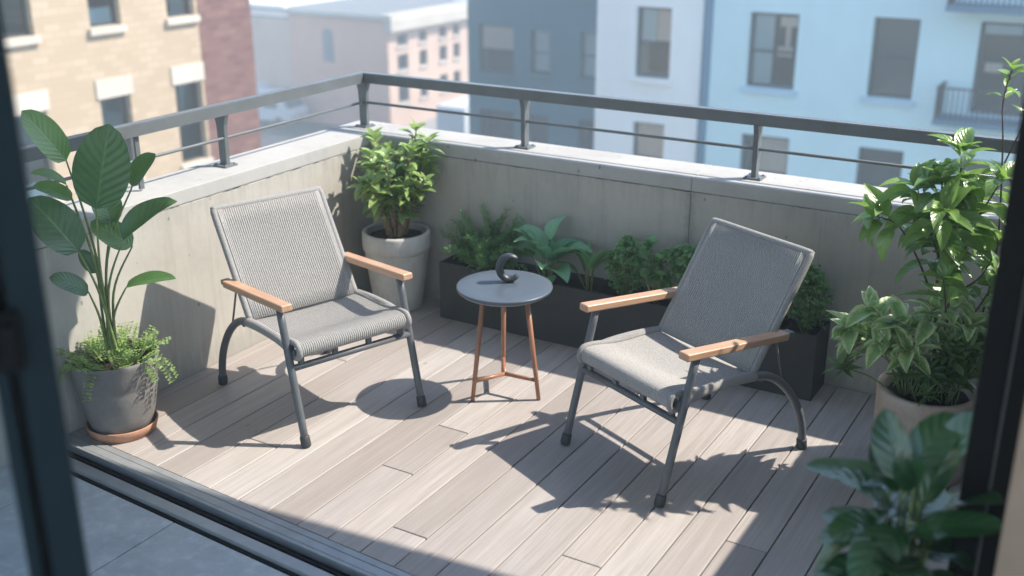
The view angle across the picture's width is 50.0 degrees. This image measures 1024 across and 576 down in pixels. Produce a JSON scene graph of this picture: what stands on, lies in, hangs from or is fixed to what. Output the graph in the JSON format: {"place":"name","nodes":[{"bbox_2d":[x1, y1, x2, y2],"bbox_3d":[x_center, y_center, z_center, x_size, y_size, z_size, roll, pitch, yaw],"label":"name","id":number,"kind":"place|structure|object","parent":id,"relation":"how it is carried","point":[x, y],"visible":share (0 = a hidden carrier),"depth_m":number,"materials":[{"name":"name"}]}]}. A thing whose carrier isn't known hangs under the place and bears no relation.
{"place":"outdoors","nodes":[
{"label":"outdoors","id":0,"kind":"place"},
{"bbox_2d":[0,0,213,202],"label":"brick building","id":1,"kind":"structure","parent":0,"point":[79,66],"depth_m":22.57,"materials":[{"name":"brick"}]},
{"bbox_2d":[6,0,41,47],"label":"window","id":2,"kind":"structure","parent":1,"relation":"in","point":[37,39],"depth_m":20.78,"materials":[{"name":"white stone"}]},
{"bbox_2d":[15,89,64,202],"bbox_3d":[-9.369,-2.650,21.419,0.345,2.328,0.936,12,23,29],"label":"window","id":3,"kind":"structure","parent":1,"relation":"in","point":[36,100],"depth_m":21.25,"materials":[{"name":"white"}]},
{"bbox_2d":[88,0,127,35],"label":"window","id":4,"kind":"structure","parent":1,"relation":"in","point":[102,15],"depth_m":22.38,"materials":[{"name":"white"}]},
{"bbox_2d":[94,74,145,184],"bbox_3d":[-8.310,-3.267,23.095,0.345,2.328,0.936,12,23,29],"label":"window","id":5,"kind":"structure","parent":1,"relation":"in","point":[111,109],"depth_m":22.96,"materials":[{"name":"white"}]},
{"bbox_2d":[165,0,200,25],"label":"window","id":6,"kind":"structure","parent":1,"relation":"in","point":[184,4],"depth_m":24.06,"materials":[{"name":"white"}]},
{"bbox_2d":[170,62,213,169],"bbox_3d":[-7.278,-3.868,24.727,0.345,2.328,0.950,12,23,29],"label":"window","id":7,"kind":"structure","parent":1,"relation":"in","point":[185,78],"depth_m":24.76,"materials":[{"name":"white glass"}]},
{"bbox_2d":[250,0,330,7],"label":"terrace house","id":8,"kind":"structure","parent":0,"point":[272,3],"depth_m":77.59,"materials":[{"name":"white"}]},
{"bbox_2d":[259,119,336,146],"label":"street","id":9,"kind":"structure","parent":0,"point":[275,135],"depth_m":66.83,"materials":[{"name":"grey asphalt"}]},
{"bbox_2d":[196,0,260,160],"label":"brick building","id":10,"kind":"structure","parent":9,"relation":"on","point":[226,42],"depth_m":25.43,"materials":[{"name":"red brick"}]},
{"bbox_2d":[257,86,308,128],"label":"parked van","id":11,"kind":"object","parent":9,"relation":"on","point":[286,110],"visible":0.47,"depth_m":67.24,"materials":[{"name":"white paint"}]},
{"bbox_2d":[250,0,468,125],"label":"corner building","id":12,"kind":"structure","parent":9,"relation":"on","point":[296,45],"depth_m":67.74,"materials":[{"name":"stone"}]},
{"bbox_2d":[322,28,333,61],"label":"arched window","id":13,"kind":"structure","parent":12,"relation":"in","point":[327,35],"depth_m":66.66,"materials":[{"name":"blue glass"}]},
{"bbox_2d":[396,34,409,49],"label":"window","id":14,"kind":"structure","parent":12,"relation":"in","point":[401,39],"depth_m":65.76,"materials":[{"name":"white glass"}]},
{"bbox_2d":[397,54,410,73],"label":"window","id":15,"kind":"structure","parent":12,"relation":"in","point":[402,59],"depth_m":66.24,"materials":[{"name":"white glass"}]},
{"bbox_2d":[398,87,411,104],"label":"window","id":16,"kind":"structure","parent":12,"relation":"in","point":[403,91],"depth_m":66.91,"materials":[{"name":"white glass"}]},
{"bbox_2d":[418,30,428,44],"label":"window","id":17,"kind":"structure","parent":12,"relation":"in","point":[421,33],"depth_m":67.48,"materials":[{"name":"white glass"}]},
{"bbox_2d":[419,50,429,68],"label":"window","id":18,"kind":"structure","parent":12,"relation":"in","point":[422,56],"depth_m":67.95,"materials":[{"name":"white glass"}]},
{"bbox_2d":[420,89,429,99],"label":"window","id":19,"kind":"structure","parent":12,"relation":"in","point":[423,92],"depth_m":68.65,"materials":[{"name":"white glass"}]},
{"bbox_2d":[438,26,448,40],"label":"window","id":20,"kind":"structure","parent":12,"relation":"in","point":[441,29],"depth_m":69.25,"materials":[{"name":"white glass"}]},
{"bbox_2d":[439,45,448,63],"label":"window","id":21,"kind":"structure","parent":12,"relation":"in","point":[441,48],"depth_m":69.73,"materials":[{"name":"white glass"}]},
{"bbox_2d":[440,74,449,94],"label":"window","id":22,"kind":"structure","parent":12,"relation":"in","point":[443,76],"depth_m":70.27,"materials":[{"name":"white glass"}]},
{"bbox_2d":[454,71,458,80],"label":"window","id":23,"kind":"structure","parent":12,"relation":"in","point":[456,74],"depth_m":71.59,"materials":[{"name":"white glass"}]},
{"bbox_2d":[452,24,461,37],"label":"window","id":24,"kind":"structure","parent":12,"relation":"in","point":[455,27],"depth_m":70.50,"materials":[{"name":"white glass"}]},
{"bbox_2d":[453,43,461,60],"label":"window","id":25,"kind":"structure","parent":12,"relation":"in","point":[455,45],"depth_m":70.95,"materials":[{"name":"white glass"}]},
{"bbox_2d":[436,95,468,133],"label":"parked van","id":26,"kind":"object","parent":9,"relation":"on","point":[452,122],"visible":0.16,"depth_m":63.22,"materials":[{"name":"white paint"}]},
{"bbox_2d":[594,0,704,162],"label":"apartment building","id":27,"kind":"structure","parent":9,"relation":"on","point":[649,50],"depth_m":28.48,"materials":[{"name":"white"}]},
{"bbox_2d":[634,122,663,158],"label":"window","id":28,"kind":"structure","parent":27,"relation":"in","point":[645,146],"depth_m":29.17,"materials":[{"name":"white glass"}]},
{"bbox_2d":[629,6,671,85],"bbox_3d":[3.638,-6.216,28.140,1.150,1.914,0.345,12,23,29],"label":"window","id":29,"kind":"structure","parent":27,"relation":"in","point":[651,17],"depth_m":28.17,"materials":[{"name":"white glass"}]},
{"bbox_2d":[409,117,436,128],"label":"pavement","id":30,"kind":"structure","parent":0,"point":[431,123],"depth_m":68.15,"materials":[{"name":"white concrete"}]},
{"bbox_2d":[467,0,597,149],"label":"apartment building","id":31,"kind":"structure","parent":0,"point":[550,45],"depth_m":44.05,"materials":[{"name":"paint"}]},
{"bbox_2d":[474,24,516,78],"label":"window","id":32,"kind":"structure","parent":31,"relation":"in","point":[499,37],"depth_m":44.75,"materials":[{"name":"white glass"}]},
{"bbox_2d":[481,108,513,134],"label":"window","id":33,"kind":"structure","parent":31,"relation":"in","point":[482,129],"depth_m":46.01,"materials":[{"name":"white"}]},
{"bbox_2d":[527,30,550,78],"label":"window","id":34,"kind":"structure","parent":31,"relation":"in","point":[542,37],"depth_m":43.88,"materials":[{"name":"white"}]},
{"bbox_2d":[531,114,548,141],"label":"window","id":35,"kind":"structure","parent":31,"relation":"in","point":[538,132],"depth_m":44.93,"materials":[{"name":"white glass"}]},
{"bbox_2d":[576,32,596,82],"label":"window","id":36,"kind":"structure","parent":31,"relation":"in","point":[589,39],"depth_m":42.85,"materials":[{"name":"white"}]},
{"bbox_2d":[579,120,593,147],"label":"window","id":37,"kind":"structure","parent":31,"relation":"in","point":[580,120],"depth_m":43.92,"materials":[{"name":"white"}]},
{"bbox_2d":[704,0,1023,202],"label":"apartment building","id":38,"kind":"structure","parent":0,"point":[929,64],"depth_m":25.73,"materials":[{"name":"blue paint"}]},
{"bbox_2d":[695,0,713,163],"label":"downpipe","id":39,"kind":"object","parent":38,"relation":"attached to","point":[705,66],"visible":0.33,"depth_m":27.48,"materials":[{"name":"metal"}]},
{"bbox_2d":[741,134,788,174],"bbox_3d":[6.399,-2.976,27.762,1.222,1.837,0.165,12,23,29],"label":"window","id":40,"kind":"structure","parent":38,"relation":"in","point":[770,162],"depth_m":27.61,"materials":[{"name":"white glass"}]},
{"bbox_2d":[739,12,799,96],"bbox_3d":[6.337,-5.693,26.657,1.425,1.928,0.395,12,23,29],"label":"window","id":41,"kind":"structure","parent":38,"relation":"in","point":[763,50],"depth_m":26.82,"materials":[{"name":"white"}]},
{"bbox_2d":[856,147,903,187],"bbox_3d":[8.812,-2.471,26.392,1.042,1.837,0.115,12,23,29],"label":"window","id":42,"kind":"structure","parent":38,"relation":"in","point":[874,175],"depth_m":26.30,"materials":[{"name":"white glass"}]},
{"bbox_2d":[860,17,920,107],"bbox_3d":[8.789,-5.219,25.283,1.212,1.959,0.395,12,23,29],"label":"window","id":43,"kind":"structure","parent":38,"relation":"in","point":[896,45],"depth_m":25.41,"materials":[{"name":"white glass"}]},
{"bbox_2d":[961,160,1004,180],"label":"window","id":44,"kind":"structure","parent":38,"relation":"in","point":[971,160],"depth_m":24.96,"materials":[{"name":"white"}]},
{"bbox_2d":[960,21,1023,120],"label":"window","id":45,"kind":"structure","parent":38,"relation":"in","point":[1003,28],"depth_m":24.21,"materials":[{"name":"white glass"}]},
{"bbox_2d":[805,408,1003,575],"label":"foreground plant","id":46,"kind":"object","parent":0,"point":[901,478],"visible":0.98,"depth_m":2.24,"materials":[{"name":"green plant"}]},
{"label":"balcony slab","id":47,"kind":"structure","parent":0,"visible":0},
{"bbox_2d":[68,431,411,575],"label":"door track","id":48,"kind":"structure","parent":47,"relation":"on","point":[280,545],"depth_m":3.87,"materials":[{"name":"metal"}]},
{"bbox_2d":[0,120,1005,467],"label":"parapet wall","id":49,"kind":"structure","parent":47,"relation":"on","point":[600,200],"depth_m":5.00,"materials":[{"name":"concrete"}]},
{"bbox_2d":[23,71,1016,189],"bbox_3d":[0.070,-0.181,3.664,4.091,0.295,3.383,12,23,29],"label":"railing","id":50,"kind":"object","parent":49,"relation":"on","point":[222,111],"visible":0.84,"depth_m":5.05,"materials":[{"name":"metal"}]},
{"bbox_2d":[77,288,961,575],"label":"deck","id":51,"kind":"structure","parent":47,"relation":"on","point":[493,478],"depth_m":4.27,"materials":[{"name":"beige wood"}]},
{"bbox_2d":[85,410,158,443],"bbox_3d":[-1.593,0.557,4.496,0.284,0.047,0.284,12,23,29],"label":"saucer","id":52,"kind":"object","parent":51,"relation":"on","point":[132,436],"visible":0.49,"depth_m":4.39,"materials":[{"name":"ceramic"}]},
{"bbox_2d":[67,337,158,434],"bbox_3d":[-1.593,0.415,4.444,0.345,0.324,0.345,12,23,29],"label":"flower pot","id":53,"kind":"object","parent":52,"relation":"on","point":[123,401],"visible":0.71,"depth_m":4.33,"materials":[{"name":"ceramic"}]},
{"bbox_2d":[21,109,176,361],"bbox_3d":[-1.549,-0.182,4.215,0.537,1.028,0.242,-7,21,-18],"label":"broad leaf plant","id":54,"kind":"object","parent":53,"relation":"on","point":[105,172],"visible":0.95,"depth_m":4.11,"materials":[{"name":"green plant"}]},
{"bbox_2d":[55,321,178,401],"bbox_3d":[-1.583,0.276,4.387,0.449,0.195,0.453,12,23,29],"label":"ground cover","id":55,"kind":"object","parent":53,"relation":"on","point":[78,361],"visible":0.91,"depth_m":4.36,"materials":[{"name":"green plant"}]},
{"bbox_2d":[210,186,426,447],"bbox_3d":[-0.844,0.080,4.662,0.614,0.833,0.796,-16,26,-37],"label":"lounge chair","id":56,"kind":"object","parent":51,"relation":"on","point":[292,285],"visible":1,"depth_m":4.67,"materials":[{"name":"grey fabric"}]},
{"bbox_2d":[362,220,430,311],"bbox_3d":[-0.600,-0.106,5.755,0.354,0.420,0.354,12,23,29],"label":"flower pot","id":57,"kind":"object","parent":51,"relation":"on","point":[408,252],"visible":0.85,"depth_m":5.64,"materials":[{"name":"concrete"}]},
{"bbox_2d":[346,116,447,238],"bbox_3d":[-0.617,-0.537,5.551,0.506,0.637,0.494,12,23,29],"label":"leafy shrub","id":58,"kind":"object","parent":57,"relation":"on","point":[400,193],"visible":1,"depth_m":5.52,"materials":[{"name":"green plant"}]},
{"bbox_2d":[456,270,552,401],"bbox_3d":[-0.032,0.223,4.745,0.410,0.501,0.410,12,23,29],"label":"side table","id":59,"kind":"object","parent":51,"relation":"on","point":[492,288],"visible":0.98,"depth_m":4.67,"materials":[{"name":"metal"}]},
{"bbox_2d":[496,253,518,281],"bbox_3d":[-0.020,-0.087,4.675,0.101,0.130,0.046,0,20,0],"label":"crescent ornament","id":60,"kind":"object","parent":59,"relation":"on","point":[500,262],"visible":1,"depth_m":4.66,"materials":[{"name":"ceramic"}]},
{"bbox_2d":[439,254,829,400],"bbox_3d":[0.512,0.149,5.235,1.930,0.302,0.203,12,23,29],"label":"planter box","id":61,"kind":"object","parent":51,"relation":"on","point":[559,316],"visible":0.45,"depth_m":5.22,"materials":[{"name":"metal"}]},
{"bbox_2d":[438,203,534,271],"bbox_3d":[-0.130,-0.249,5.462,0.639,0.360,0.372,12,23,29],"label":"feathery fern","id":62,"kind":"object","parent":61,"relation":"on","point":[486,251],"visible":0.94,"depth_m":5.45,"materials":[{"name":"green plant"}]},
{"bbox_2d":[508,216,592,282],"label":"hosta","id":63,"kind":"object","parent":61,"relation":"on","point":[543,245],"visible":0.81,"depth_m":5.30,"materials":[{"name":"green plant"}]},
{"bbox_2d":[559,240,617,290],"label":"lance leaf plant","id":64,"kind":"object","parent":61,"relation":"on","point":[592,262],"visible":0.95,"depth_m":5.21,"materials":[{"name":"green plant"}]},
{"bbox_2d":[604,233,649,295],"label":"curly shrub","id":65,"kind":"object","parent":61,"relation":"on","point":[626,247],"visible":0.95,"depth_m":5.09,"materials":[{"name":"green plant"}]},
{"bbox_2d":[638,236,673,303],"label":"round leaf herb","id":66,"kind":"object","parent":61,"relation":"on","point":[650,275],"visible":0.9,"depth_m":5.00,"materials":[{"name":"green plant"}]},
{"bbox_2d":[657,243,695,299],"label":"curly shrub","id":67,"kind":"object","parent":61,"relation":"on","point":[680,260],"visible":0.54,"depth_m":4.94,"materials":[{"name":"green plant"}]},
{"bbox_2d":[786,263,835,333],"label":"curly shrub","id":68,"kind":"object","parent":61,"relation":"on","point":[818,286],"visible":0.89,"depth_m":4.67,"materials":[{"name":"green plant"}]},
{"bbox_2d":[560,218,814,507],"bbox_3d":[0.684,0.242,4.223,0.796,0.833,0.614,-13,24,-32],"label":"lounge chair","id":69,"kind":"object","parent":51,"relation":"on","point":[732,294],"visible":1,"depth_m":4.20,"materials":[{"name":"grey fabric"}]},
{"bbox_2d":[873,369,976,486],"bbox_3d":[1.552,0.528,4.152,0.366,0.340,0.366,12,23,29],"label":"flower pot","id":70,"kind":"object","parent":51,"relation":"on","point":[907,411],"visible":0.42,"depth_m":4.04,"materials":[{"name":"ceramic"}]},
{"bbox_2d":[822,350,967,407],"bbox_3d":[1.396,0.324,4.024,0.515,0.214,0.191,12,23,29],"label":"rosette plant","id":71,"kind":"object","parent":70,"relation":"on","point":[846,365],"visible":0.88,"depth_m":3.96,"materials":[{"name":"green plant"}]},
{"bbox_2d":[826,278,988,395],"bbox_3d":[1.440,0.196,4.004,0.591,0.468,0.389,12,23,29],"label":"variegated shrub","id":72,"kind":"object","parent":70,"relation":"on","point":[891,335],"visible":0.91,"depth_m":3.98,"materials":[{"name":"green plant"}]},
{"bbox_2d":[849,127,1012,391],"bbox_3d":[1.527,-0.049,3.907,0.634,0.994,0.439,-4,21,-12],"label":"tall shrub","id":73,"kind":"object","parent":70,"relation":"on","point":[949,222],"visible":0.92,"depth_m":3.83,"materials":[{"name":"green plant"}]},
{"bbox_2d":[930,285,989,404],"bbox_3d":[1.642,0.225,3.975,0.254,0.433,0.332,12,23,29],"label":"fine leaf bush","id":74,"kind":"object","parent":70,"relation":"on","point":[963,357],"visible":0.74,"depth_m":3.92,"materials":[{"name":"green plant"}]},
{"bbox_2d":[957,57,1023,392],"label":"climbing sapling","id":75,"kind":"object","parent":70,"relation":"on","point":[1010,91],"visible":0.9,"depth_m":3.68,"materials":[{"name":"green plant"}]},
{"bbox_3d":[-0.860,1.855,1.497,7.900,0.284,4.382,12,23,29],"label":"floor bed","id":76,"kind":"object","parent":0,"visible":0},
{"bbox_2d":[0,464,288,575],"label":"floor","id":77,"kind":"structure","parent":76,"relation":"on","point":[122,537],"depth_m":3.72,"materials":[{"name":"tile"}]},
{"bbox_2d":[0,4,89,575],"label":"door leaf","id":78,"kind":"object","parent":77,"relation":"on","point":[32,412],"visible":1,"depth_m":1.49,"materials":[{"name":"paint"}]},
{"bbox_2d":[994,410,1023,575],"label":"house wall","id":79,"kind":"structure","parent":76,"relation":"on","point":[1010,559],"depth_m":1.94,"materials":[{"name":"paint"}]},
{"bbox_2d":[947,98,1023,575],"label":"door jamb","id":80,"kind":"object","parent":79,"relation":"attached to","point":[997,414],"depth_m":2.10,"materials":[{"name":"black metal"}]}
]}

